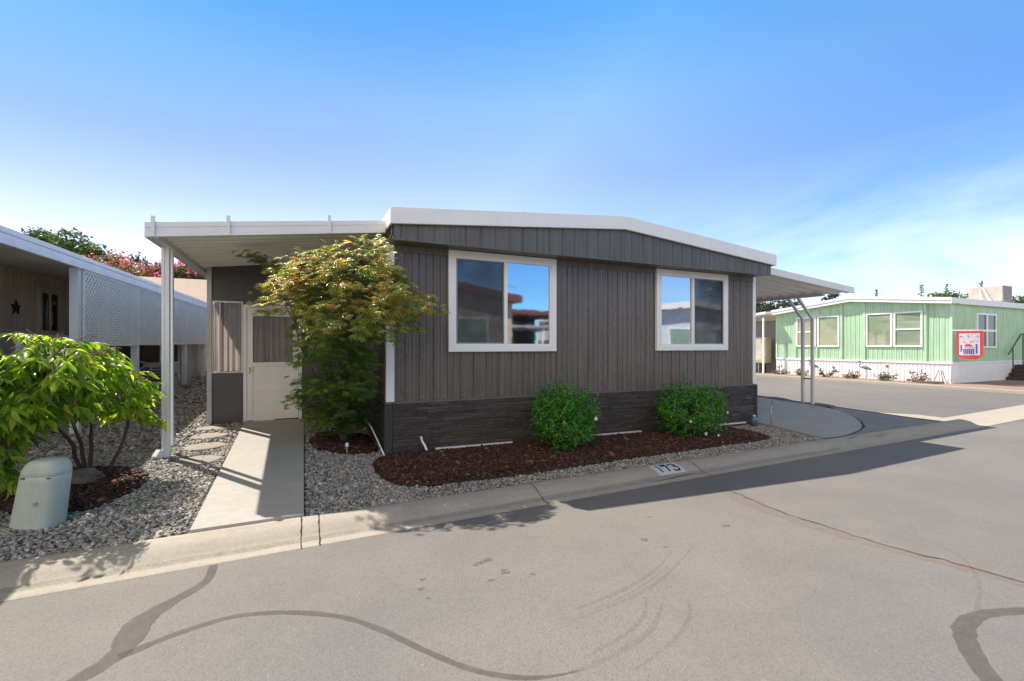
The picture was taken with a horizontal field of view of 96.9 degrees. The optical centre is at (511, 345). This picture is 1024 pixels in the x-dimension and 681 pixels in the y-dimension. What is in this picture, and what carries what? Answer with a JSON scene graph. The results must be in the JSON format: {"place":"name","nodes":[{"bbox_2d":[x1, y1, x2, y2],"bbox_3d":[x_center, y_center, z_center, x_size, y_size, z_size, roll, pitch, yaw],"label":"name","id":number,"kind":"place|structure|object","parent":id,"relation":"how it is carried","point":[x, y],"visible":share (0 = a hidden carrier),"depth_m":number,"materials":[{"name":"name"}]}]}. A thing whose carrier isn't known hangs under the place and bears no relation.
{"place":"outdoors","nodes":[
{"label":"outdoors","id":0,"kind":"place"},
{"bbox_2d":[0,371,940,561],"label":"gravel ground","id":1,"kind":"structure","parent":0,"point":[189,526],"depth_m":4.91,"materials":[{"name":"grey gravel"}]},
{"bbox_2d":[9,456,72,530],"bbox_3d":[-3.875,1.221,3.732,0.395,0.581,0.248,0,0,1],"label":"utility pedestal","id":2,"kind":"object","parent":1,"relation":"on","point":[41,500],"visible":0.98,"depth_m":3.64,"materials":[{"name":"grey plastic"}]},
{"bbox_2d":[16,334,87,384],"bbox_3d":[-7.743,0.558,7.726,0.060,1.475,2.124,0,0,-23],"label":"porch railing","id":3,"kind":"object","parent":1,"relation":"on","point":[44,335],"visible":0.03,"depth_m":7.18,"materials":[{"name":"brown paint"}]},
{"bbox_2d":[21,226,112,263],"bbox_3d":[-23.525,-2.366,24.065,5.333,7.402,4.975,0,0,-25],"label":"broadleaf tree","id":4,"kind":"object","parent":1,"relation":"on","point":[81,248],"visible":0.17,"depth_m":23.14,"materials":[{"name":"green plant"}]},
{"bbox_2d":[0,466,147,511],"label":"bed edging","id":5,"kind":"object","parent":1,"relation":"on","point":[76,509],"visible":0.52,"depth_m":4.16,"materials":[{"name":"plastic"}]},
{"bbox_2d":[0,465,149,512],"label":"bark mulch","id":6,"kind":"object","parent":1,"relation":"on","point":[94,490],"visible":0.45,"depth_m":4.39,"materials":[{"name":"brown wood"}]},
{"bbox_2d":[0,328,167,498],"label":"leafy tree","id":7,"kind":"object","parent":6,"relation":"on","point":[49,371],"visible":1,"depth_m":3.94,"materials":[{"name":"green plant"}]},
{"bbox_2d":[71,468,106,484],"bbox_3d":[-4.339,1.364,4.574,0.370,0.241,0.317,0,0,-25],"label":"rock","id":8,"kind":"object","parent":6,"relation":"on","point":[82,476],"visible":0.42,"depth_m":4.54,"materials":[{"name":"grey stone"}]},
{"bbox_2d":[0,225,213,434],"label":"neighbour house","id":9,"kind":"structure","parent":1,"relation":"on","point":[51,289],"depth_m":7.75,"materials":[{"name":"beige"}]},
{"bbox_2d":[0,287,9,356],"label":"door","id":10,"kind":"structure","parent":9,"relation":"in","point":[4,292],"depth_m":7.22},
{"bbox_2d":[10,299,20,314],"bbox_3d":[-8.191,-0.645,7.520,0.055,0.280,0.295,0,0,-25],"label":"barn star","id":11,"kind":"object","parent":9,"relation":"attached to","point":[16,307],"visible":1,"depth_m":7.49,"materials":[{"name":"metal"}]},
{"bbox_2d":[36,287,61,334],"bbox_3d":[-8.573,-0.620,8.418,0.042,0.860,0.752,0,0,-23],"label":"window","id":12,"kind":"structure","parent":9,"relation":"in","point":[48,301],"depth_m":8.39,"materials":[{"name":"beige"}]},
{"bbox_2d":[82,249,136,274],"bbox_3d":[-18.596,-1.663,20.914,3.248,5.600,3.028,0,0,-25],"label":"crape myrtle","id":13,"kind":"object","parent":1,"relation":"on","point":[116,256],"visible":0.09,"depth_m":20.73,"materials":[{"name":"pink plant"}]},
{"bbox_2d":[103,367,147,395],"bbox_3d":[-7.960,0.791,9.320,0.640,0.650,0.580,0,0,-25],"label":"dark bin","id":14,"kind":"object","parent":1,"relation":"on","point":[144,369],"visible":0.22,"depth_m":9.39,"materials":[{"name":"black plastic"}]},
{"bbox_2d":[101,254,160,276],"bbox_3d":[-17.070,-1.440,20.892,2.864,5.157,2.928,0,0,-42],"label":"crape myrtle","id":15,"kind":"object","parent":1,"relation":"on","point":[139,271],"visible":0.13,"depth_m":20.07,"materials":[{"name":"pink plant"}]},
{"bbox_2d":[125,251,152,273],"bbox_3d":[-22.131,-1.911,27.105,2.714,7.292,3.118,0,0,-25],"label":"thin tree","id":16,"kind":"object","parent":1,"relation":"on","point":[137,259],"visible":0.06,"depth_m":26.88,"materials":[{"name":"green plant"}]},
{"bbox_2d":[129,361,151,378],"bbox_3d":[-7.458,0.729,9.066,0.439,0.860,0.300,0,0,-25],"label":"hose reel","id":17,"kind":"object","parent":1,"relation":"on","point":[150,368],"visible":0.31,"depth_m":9.11,"materials":[{"name":"grey plastic"}]},
{"bbox_2d":[149,393,160,403],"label":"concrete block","id":18,"kind":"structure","parent":1,"relation":"on","point":[157,398],"depth_m":8.90,"materials":[{"name":"grey concrete"}]},
{"bbox_2d":[116,306,200,380],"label":"storage shed","id":19,"kind":"structure","parent":1,"relation":"on","point":[149,353],"depth_m":11.66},
{"bbox_2d":[187,344,189,379],"bbox_3d":[-8.839,0.095,12.311,0.071,1.830,0.850,0,0,-25],"label":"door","id":20,"kind":"structure","parent":19,"relation":"in","point":[188,345],"depth_m":12.53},
{"bbox_2d":[143,362,182,395],"bbox_3d":[-7.769,0.741,10.133,0.725,0.740,0.700,0,0,-25],"label":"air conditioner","id":21,"kind":"object","parent":1,"relation":"on","point":[156,368],"visible":0.44,"depth_m":9.90,"materials":[{"name":"metal"}]},
{"bbox_2d":[144,260,202,279],"bbox_3d":[-15.511,-1.579,21.096,2.272,5.434,2.696,0,0,28],"label":"crape myrtle","id":22,"kind":"object","parent":1,"relation":"on","point":[180,271],"visible":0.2,"depth_m":20.68,"materials":[{"name":"pink plant"}]},
{"bbox_2d":[138,276,227,371],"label":"tan roof house","id":23,"kind":"structure","parent":1,"relation":"on","point":[196,288],"depth_m":16.90,"materials":[{"name":"beige paint"}]},
{"bbox_2d":[186,267,206,279],"bbox_3d":[-14.848,-1.617,22.234,2.765,5.509,2.340,0,0,22],"label":"crape myrtle","id":24,"kind":"object","parent":1,"relation":"on","point":[203,278],"depth_m":21.46,"materials":[{"name":"pink plant"}]},
{"bbox_2d":[174,455,221,466],"bbox_3d":[-3.823,1.403,5.529,0.495,0.030,0.477,0,0,-25],"label":"stepping stone","id":25,"kind":"object","parent":1,"relation":"on","point":[195,460],"visible":0.92,"depth_m":5.48,"materials":[{"name":"stone"}]},
{"bbox_2d":[184,442,226,451],"bbox_3d":[-4.146,1.368,6.152,0.482,0.030,0.476,0,0,-25],"label":"stepping stone","id":26,"kind":"object","parent":1,"relation":"on","point":[204,447],"visible":0.95,"depth_m":6.09,"materials":[{"name":"stone"}]},
{"bbox_2d":[191,432,225,439],"bbox_3d":[-4.473,1.336,6.695,0.461,0.030,0.457,0,0,-25],"label":"stepping stone","id":27,"kind":"object","parent":1,"relation":"on","point":[215,435],"visible":0.86,"depth_m":6.67,"materials":[{"name":"stone"}]},
{"bbox_2d":[196,425,225,431],"bbox_3d":[-4.753,1.309,7.171,0.400,0.030,0.397,0,0,-25],"label":"stepping stone","id":28,"kind":"object","parent":1,"relation":"on","point":[206,428],"visible":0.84,"depth_m":7.17,"materials":[{"name":"stone"}]},
{"bbox_2d":[190,418,303,532],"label":"walkway","id":29,"kind":"structure","parent":1,"relation":"on","point":[259,478],"depth_m":4.84,"materials":[{"name":"concrete"}]},
{"bbox_2d":[144,215,385,458],"bbox_3d":[-5.161,-0.142,10.452,2.678,3.102,10.796,0,0,-25],"label":"patio cover","id":30,"kind":"object","parent":1,"relation":"on","point":[199,247],"visible":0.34,"depth_m":5.76,"materials":[{"name":"white metal"}]},
{"bbox_2d":[207,261,363,424],"bbox_3d":[-5.544,-0.132,11.584,2.460,2.938,8.119,0,0,-25],"label":"porch enclosure","id":31,"kind":"object","parent":1,"relation":"on","point":[246,381],"visible":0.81,"depth_m":7.69,"materials":[{"name":"paint"}]},
{"bbox_2d":[212,300,242,371],"bbox_3d":[-4.752,-0.156,7.601,0.441,1.171,0.120,0,0,-25],"label":"screen window","id":32,"kind":"structure","parent":31,"relation":"in","point":[228,317],"depth_m":7.62,"materials":[{"name":"paint"}]},
{"bbox_2d":[247,308,297,420],"bbox_3d":[-4.124,0.314,7.846,0.785,1.905,0.140,0,0,-25],"label":"door","id":33,"kind":"structure","parent":31,"relation":"in","point":[267,386],"depth_m":7.84,"materials":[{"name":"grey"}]},
{"bbox_2d":[231,232,450,439],"bbox_3d":[-2.201,0.052,5.882,2.224,2.908,2.533,0,0,-39],"label":"maple tree","id":34,"kind":"object","parent":1,"relation":"on","point":[389,290],"visible":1,"depth_m":5.53,"materials":[{"name":"green plant"}]},
{"bbox_2d":[309,441,376,453],"bbox_3d":[-2.460,1.429,6.309,1.051,0.135,0.399,0,0,8],"label":"bed edging","id":35,"kind":"object","parent":1,"relation":"on","point":[311,443],"visible":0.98,"depth_m":6.17,"materials":[{"name":"black plastic"}]},
{"bbox_2d":[309,431,378,453],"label":"bark mulch","id":36,"kind":"object","parent":1,"relation":"on","point":[365,442],"visible":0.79,"depth_m":6.50,"materials":[{"name":"brown wood"}]},
{"bbox_2d":[361,207,776,454],"bbox_3d":[-1.403,-0.164,14.394,7.450,3.888,15.463,0,0,-25],"label":"mobile home","id":37,"kind":"object","parent":1,"relation":"on","point":[624,317],"visible":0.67,"depth_m":7.21,"materials":[{"name":"paint"}]},
{"bbox_2d":[448,249,556,351],"bbox_3d":[-0.108,-0.649,6.938,1.791,1.478,0.053,0,0,-25],"label":"window","id":38,"kind":"structure","parent":37,"relation":"in","point":[497,302],"depth_m":6.91,"materials":[{"name":"white plastic"}]},
{"bbox_2d":[655,268,727,350],"bbox_3d":[3.413,-0.649,8.553,1.802,1.478,0.053,0,0,-25],"label":"window","id":39,"kind":"structure","parent":37,"relation":"in","point":[691,308],"depth_m":8.52,"materials":[{"name":"white plastic"}]},
{"bbox_2d":[371,426,769,486],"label":"bark mulch","id":40,"kind":"object","parent":1,"relation":"on","point":[457,462],"visible":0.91,"depth_m":6.11,"materials":[{"name":"brown wood"}]},
{"bbox_2d":[364,418,384,455],"bbox_3d":[-1.961,1.268,6.431,0.028,0.494,0.808,0,0,-38],"label":"irrigation pipe","id":41,"kind":"object","parent":40,"relation":"on","point":[376,439],"visible":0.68,"depth_m":6.34,"materials":[{"name":"white plastic"}]},
{"bbox_2d":[420,436,427,449],"bbox_3d":[-1.212,1.400,6.309,0.174,0.272,0.034,0,0,32],"label":"irrigation pipe","id":42,"kind":"object","parent":40,"relation":"in","point":[423,443],"visible":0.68,"depth_m":6.31,"materials":[{"name":"white plastic"}]},
{"bbox_2d":[529,377,602,450],"bbox_3d":[0.778,0.994,6.623,1.158,1.063,1.146,0,0,-25],"label":"flowering bush","id":43,"kind":"object","parent":40,"relation":"on","point":[559,407],"visible":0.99,"depth_m":6.43,"materials":[{"name":"green plant"}]},
{"bbox_2d":[654,371,730,437],"bbox_3d":[3.092,1.014,7.805,1.515,1.151,1.147,0,0,-25],"label":"flowering bush","id":44,"kind":"object","parent":40,"relation":"on","point":[667,410],"visible":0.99,"depth_m":7.61,"materials":[{"name":"green plant"}]},
{"bbox_2d":[373,436,769,485],"bbox_3d":[1.475,1.534,6.617,6.661,0.117,1.101,0,0,-25],"label":"bed edging","id":45,"kind":"object","parent":1,"relation":"on","point":[377,472],"visible":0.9,"depth_m":5.58,"materials":[{"name":"plastic"}]},
{"bbox_2d":[751,415,757,425],"bbox_3d":[4.804,1.482,9.002,0.130,0.215,0.128,0,0,-25],"label":"plastic jug","id":46,"kind":"object","parent":1,"relation":"on","point":[754,420],"visible":1,"depth_m":8.96,"materials":[{"name":"green plastic"}]},
{"bbox_2d":[770,399,778,424],"bbox_3d":[5.203,1.354,8.986,0.152,0.569,0.053,0,0,29],"label":"garden faucet","id":47,"kind":"object","parent":1,"relation":"on","point":[771,410],"visible":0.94,"depth_m":9.01,"materials":[{"name":"grey metal"}]},
{"bbox_2d":[758,395,833,406],"bbox_3d":[0.436,1.428,28.914,0.580,0.330,37.800,0,0,-25],"label":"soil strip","id":48,"kind":"object","parent":1,"relation":"on","point":[789,400],"visible":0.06,"depth_m":12.56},
{"bbox_2d":[756,268,854,403],"bbox_3d":[4.913,-0.054,14.372,3.995,3.361,8.970,0,0,-25],"label":"carport","id":49,"kind":"object","parent":1,"relation":"on","point":[777,284],"visible":0.23,"depth_m":11.44,"materials":[{"name":"white metal"}]},
{"bbox_2d":[0,419,1023,680],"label":"road","id":50,"kind":"structure","parent":0,"point":[710,577],"depth_m":2.93,"materials":[{"name":"grey asphalt"}]},
{"bbox_2d":[73,564,217,680],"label":"tar seam","id":51,"kind":"object","parent":50,"relation":"on","point":[156,616],"visible":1,"depth_m":2.67,"materials":[{"name":"grey asphalt"}]},
{"bbox_2d":[147,610,538,679],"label":"tar seam","id":52,"kind":"object","parent":50,"relation":"on","point":[526,677],"visible":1,"depth_m":2.19,"materials":[{"name":"grey asphalt"}]},
{"bbox_2d":[0,419,985,601],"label":"curb","id":53,"kind":"structure","parent":50,"relation":"on","point":[38,575],"depth_m":4.01,"materials":[{"name":"concrete"}]},
{"bbox_2d":[300,517,301,547],"bbox_3d":[-1.768,1.562,3.809,0.019,0.098,0.460,0,0,-25],"label":"curb joint","id":54,"kind":"object","parent":53,"relation":"on","point":[301,532],"visible":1,"depth_m":3.80,"materials":[{"name":"grey concrete"}]},
{"bbox_2d":[318,514,320,544],"bbox_3d":[-1.645,1.563,3.873,0.020,0.098,0.460,0,0,-25],"label":"curb joint","id":55,"kind":"object","parent":53,"relation":"on","point":[319,530],"visible":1,"depth_m":3.85,"materials":[{"name":"grey concrete"}]},
{"bbox_2d":[648,462,685,475],"bbox_3d":[1.998,1.591,5.863,0.460,0.070,0.264,0,0,-25],"label":"house number","id":56,"kind":"object","parent":53,"relation":"on","point":[666,469],"visible":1,"depth_m":5.84,"materials":[{"name":"grey paint"}]},
{"bbox_2d":[726,489,1022,581],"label":"road crack","id":57,"kind":"object","parent":50,"relation":"on","point":[880,543],"visible":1,"depth_m":3.70,"materials":[{"name":"black asphalt"}]},
{"bbox_2d":[933,405,1023,425],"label":"valley gutter","id":58,"kind":"object","parent":50,"relation":"on","point":[997,416],"visible":0.91,"depth_m":11.35,"materials":[{"name":"concrete"}]},
{"bbox_2d":[953,607,1022,680],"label":"tar seam","id":59,"kind":"object","parent":50,"relation":"on","point":[966,651],"visible":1,"depth_m":2.41,"materials":[{"name":"grey asphalt"}]},
{"bbox_2d":[0,0,1023,307],"label":"sky","id":60,"kind":"structure","parent":0,"point":[867,146],"materials":[{"name":"blue"}]},
{"bbox_2d":[758,397,861,438],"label":"driveway","id":61,"kind":"structure","parent":0,"point":[814,421],"depth_m":9.65,"materials":[{"name":"concrete"}]},
{"bbox_2d":[824,415,863,438],"bbox_3d":[6.767,1.603,9.090,0.436,0.016,3.766,0,0,41],"label":"driveway joint","id":62,"kind":"object","parent":61,"relation":"on","point":[854,432],"visible":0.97,"depth_m":8.71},
{"bbox_2d":[826,407,934,438],"bbox_3d":[7.851,1.672,9.331,2.368,0.174,5.399,0,0,35],"label":"apron","id":63,"kind":"object","parent":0,"point":[872,422],"visible":0.87,"depth_m":9.79,"materials":[{"name":"concrete"}]},
{"bbox_2d":[756,376,1023,417],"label":"side street","id":64,"kind":"structure","parent":0,"point":[934,402],"depth_m":15.47,"materials":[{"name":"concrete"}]},
{"bbox_2d":[756,374,1023,393],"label":"side curb","id":65,"kind":"structure","parent":64,"relation":"on","point":[921,385],"depth_m":19.71,"materials":[{"name":"concrete"}]},
{"bbox_2d":[885,413,968,421],"bbox_3d":[9.823,1.758,11.445,1.000,0.001,2.384,0,0,-25],"label":"gutter corner","id":66,"kind":"object","parent":64,"relation":"on","point":[926,417],"visible":0.41,"depth_m":11.10,"materials":[{"name":"concrete"}]},
{"bbox_2d":[756,364,1023,389],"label":"green lot","id":67,"kind":"structure","parent":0,"point":[1009,384],"depth_m":19.89,"materials":[{"name":"concrete"}]},
{"bbox_2d":[756,337,771,372],"bbox_3d":[15.340,0.585,28.681,0.600,2.210,1.850,0,0,-25],"label":"storage cabinet","id":68,"kind":"object","parent":67,"relation":"on","point":[767,349],"visible":0.45,"depth_m":27.92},
{"bbox_2d":[756,312,775,372],"bbox_3d":[18.310,-0.170,30.841,9.000,3.720,4.200,0,0,-25],"label":"side awning","id":69,"kind":"object","parent":67,"relation":"on","point":[765,324],"visible":0.07,"depth_m":28.41,"materials":[{"name":"white metal"}]},
{"bbox_2d":[756,302,777,312],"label":"evergreen tree","id":70,"kind":"object","parent":67,"relation":"on","point":[760,307],"visible":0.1,"depth_m":43.86,"materials":[{"name":"green plant"}]},
{"bbox_2d":[771,365,790,373],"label":"dried plant","id":71,"kind":"object","parent":67,"relation":"on","point":[782,372],"visible":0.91,"depth_m":26.42,"materials":[{"name":"brown plant"}]},
{"bbox_2d":[769,299,802,308],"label":"evergreen tree","id":72,"kind":"object","parent":67,"relation":"on","point":[783,304],"visible":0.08,"depth_m":49.95,"materials":[{"name":"green plant"}]},
{"bbox_2d":[795,368,808,375],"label":"dried plant","id":73,"kind":"object","parent":67,"relation":"on","point":[798,371],"visible":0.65,"depth_m":25.32,"materials":[{"name":"green plant"}]},
{"bbox_2d":[819,366,838,376],"bbox_3d":[16.633,1.407,23.972,0.767,0.720,1.095,0,0,-25],"label":"dried plant","id":74,"kind":"object","parent":67,"relation":"on","point":[824,375],"visible":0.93,"depth_m":23.91,"materials":[{"name":"brown plant"}]},
{"bbox_2d":[821,293,840,300],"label":"evergreen tree","id":75,"kind":"object","parent":67,"relation":"on","point":[831,296],"visible":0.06,"depth_m":59.90,"materials":[{"name":"green plant"}]},
{"bbox_2d":[842,370,860,378],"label":"dried plant","id":76,"kind":"object","parent":67,"relation":"on","point":[857,375],"visible":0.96,"depth_m":22.92,"materials":[{"name":"brown plant"}]},
{"bbox_2d":[858,361,870,378],"bbox_3d":[17.537,1.222,22.572,0.180,0.960,0.639,0,0,-25],"label":"flamingo ornament","id":77,"kind":"object","parent":67,"relation":"on","point":[866,367],"visible":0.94,"depth_m":22.51,"materials":[{"name":"metal"}]},
{"bbox_2d":[873,371,893,380],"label":"dried plant","id":78,"kind":"object","parent":67,"relation":"on","point":[886,376],"visible":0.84,"depth_m":21.66,"materials":[{"name":"brown plant"}]},
{"bbox_2d":[879,374,898,380],"bbox_3d":[17.660,1.490,21.301,0.958,0.339,0.737,0,0,-25],"label":"garden hose","id":79,"kind":"object","parent":67,"relation":"on","point":[889,376],"visible":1,"depth_m":21.20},
{"bbox_2d":[771,296,1023,385],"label":"green house","id":80,"kind":"structure","parent":67,"relation":"on","point":[902,336],"depth_m":22.02,"materials":[{"name":"green"}]},
{"bbox_2d":[796,317,815,346],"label":"window","id":81,"kind":"structure","parent":80,"relation":"in","point":[807,320],"depth_m":25.61,"materials":[{"name":"beige glass"}]},
{"bbox_2d":[817,315,839,346],"bbox_3d":[17.095,-0.770,24.541,0.059,1.660,1.120,0,0,-25],"label":"window","id":82,"kind":"structure","parent":80,"relation":"in","point":[828,327],"depth_m":24.54,"materials":[{"name":"beige glass"}]},
{"bbox_2d":[866,312,892,346],"bbox_3d":[18.087,-0.770,22.378,0.059,1.660,1.120,0,0,-25],"label":"window","id":83,"kind":"structure","parent":80,"relation":"in","point":[879,326],"depth_m":22.36,"materials":[{"name":"glass"}]},
{"bbox_2d":[893,311,922,346],"bbox_3d":[18.579,-0.770,21.305,0.059,1.660,1.120,0,0,-25],"label":"window","id":84,"kind":"structure","parent":80,"relation":"in","point":[907,326],"depth_m":21.29,"materials":[{"name":"white plastic"}]},
{"bbox_2d":[952,330,996,358],"bbox_3d":[19.532,-0.052,19.201,0.069,1.264,1.421,0,0,-25],"label":"sign","id":85,"kind":"object","parent":80,"relation":"attached to","point":[969,344],"visible":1,"depth_m":19.31,"materials":[{"name":"white paint"}]},
{"bbox_2d":[976,313,996,347],"bbox_3d":[22.137,-0.695,21.176,1.900,1.610,0.059,0,0,-25],"label":"window","id":86,"kind":"structure","parent":80,"relation":"in","point":[984,321],"depth_m":21.20,"materials":[{"name":"white plastic"}]},
{"bbox_2d":[969,285,1011,301],"bbox_3d":[25.002,-2.570,23.781,1.320,1.000,1.315,0,0,-25],"label":"rooftop cooler","id":87,"kind":"object","parent":80,"relation":"on","point":[1001,293],"visible":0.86,"depth_m":23.38,"materials":[{"name":"white paint"}]},
{"bbox_2d":[906,369,928,381],"bbox_3d":[18.472,1.410,20.584,1.016,0.757,0.862,0,0,-25],"label":"dried plant","id":88,"kind":"object","parent":67,"relation":"on","point":[922,378],"visible":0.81,"depth_m":20.52,"materials":[{"name":"brown plant"}]},
{"bbox_2d":[916,381,944,383],"bbox_3d":[18.326,1.610,19.901,0.126,0.157,1.010,0,0,-20],"label":"driftwood log","id":89,"kind":"object","parent":67,"relation":"on","point":[936,382],"visible":0.91,"depth_m":19.78,"materials":[{"name":"brown wood"}]},
{"bbox_2d":[927,290,968,298],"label":"broadleaf tree","id":90,"kind":"object","parent":67,"relation":"on","point":[956,295],"visible":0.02,"depth_m":59.53,"materials":[{"name":"green plant"}]},
{"bbox_2d":[1006,333,1023,380],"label":"entry steps","id":91,"kind":"structure","parent":67,"relation":"on","point":[1017,373],"depth_m":21.92,"materials":[{"name":"brown wood"}]},
{"bbox_2d":[1011,293,1023,303],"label":"broadleaf tree","id":92,"kind":"object","parent":67,"relation":"on","point":[1019,300],"visible":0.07,"depth_m":54.79,"materials":[{"name":"green plant"}]},
{"label":"ground","id":93,"kind":"structure","parent":0,"visible":0},
{"bbox_2d":[917,284,924,296],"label":"conifer tree","id":94,"kind":"object","parent":93,"relation":"on","point":[920,290],"visible":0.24,"depth_m":69.93,"materials":[{"name":"green plant"}]}
]}

